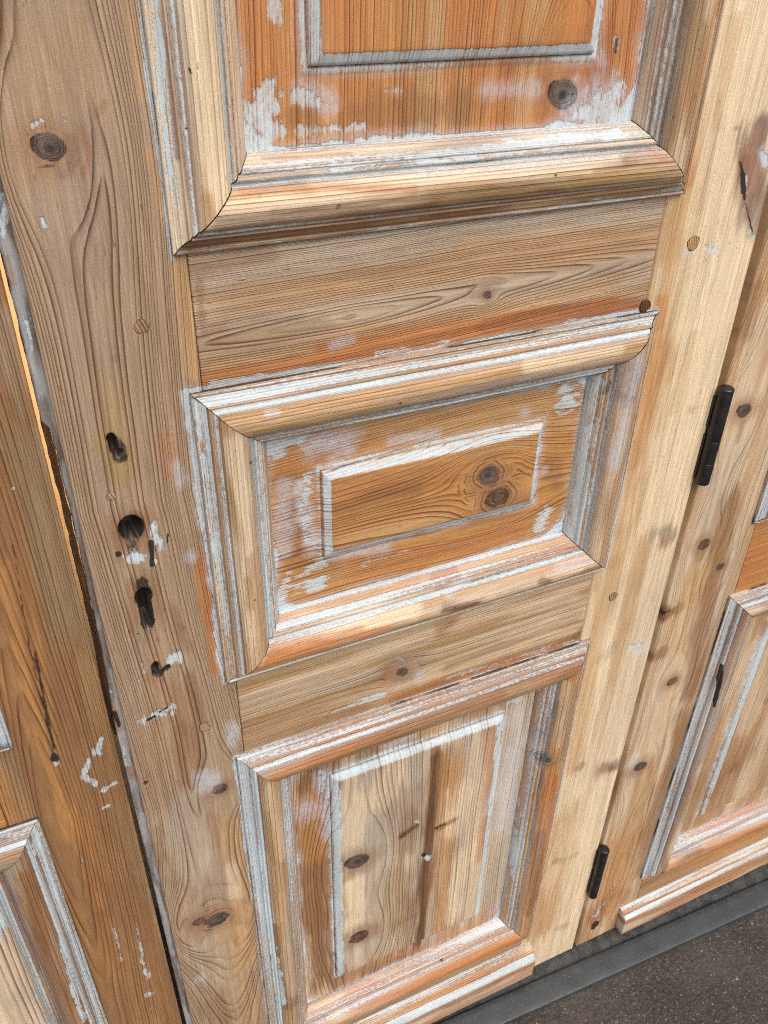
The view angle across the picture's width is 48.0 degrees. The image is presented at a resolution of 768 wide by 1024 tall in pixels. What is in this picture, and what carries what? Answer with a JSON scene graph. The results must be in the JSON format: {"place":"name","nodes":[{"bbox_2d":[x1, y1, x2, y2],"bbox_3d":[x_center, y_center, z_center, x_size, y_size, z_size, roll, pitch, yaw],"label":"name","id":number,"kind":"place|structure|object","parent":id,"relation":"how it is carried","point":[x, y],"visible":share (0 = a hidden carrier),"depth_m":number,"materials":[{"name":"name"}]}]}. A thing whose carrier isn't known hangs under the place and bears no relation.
{"place":"outdoors","nodes":[
{"label":"outdoors","id":0,"kind":"place"},
{"bbox_2d":[155,907,767,1023],"bbox_3d":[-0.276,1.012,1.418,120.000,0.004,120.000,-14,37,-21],"label":"ground","id":1,"kind":"structure","parent":0,"point":[654,985],"depth_m":1.61,"materials":[{"name":"grey asphalt"}]},
{"bbox_2d":[0,254,157,908],"bbox_3d":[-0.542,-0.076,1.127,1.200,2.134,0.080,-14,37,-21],"label":"wall","id":2,"kind":"structure","parent":1,"relation":"on","point":[66,534],"depth_m":1.21,"materials":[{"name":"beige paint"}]},
{"bbox_2d":[431,863,767,1023],"bbox_3d":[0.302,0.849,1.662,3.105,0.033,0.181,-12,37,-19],"label":"threshold","id":3,"kind":"object","parent":1,"relation":"on","point":[598,959],"visible":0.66,"depth_m":1.65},
{"bbox_2d":[0,270,181,1023],"bbox_3d":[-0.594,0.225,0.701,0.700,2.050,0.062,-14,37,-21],"label":"door leaf","id":4,"kind":"object","parent":3,"relation":"on","point":[81,942],"visible":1,"depth_m":0.88,"materials":[{"name":"brown wood"}]},
{"bbox_2d":[0,0,767,1023],"bbox_3d":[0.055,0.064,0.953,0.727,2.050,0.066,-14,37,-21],"label":"door leaf","id":5,"kind":"object","parent":3,"relation":"on","point":[374,350],"visible":1,"depth_m":0.81,"materials":[{"name":"brown wood"}]},
{"bbox_2d":[574,191,767,945],"bbox_3d":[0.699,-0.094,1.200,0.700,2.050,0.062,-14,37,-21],"label":"door leaf","id":6,"kind":"object","parent":3,"relation":"on","point":[686,820],"visible":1,"depth_m":1.34,"materials":[{"name":"brown wood"}]},
{"bbox_2d":[562,921,764,1023],"bbox_3d":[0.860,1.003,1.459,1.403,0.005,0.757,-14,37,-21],"label":"chippings","id":7,"kind":"object","parent":1,"relation":"on","point":[724,941],"visible":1,"depth_m":1.64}
]}

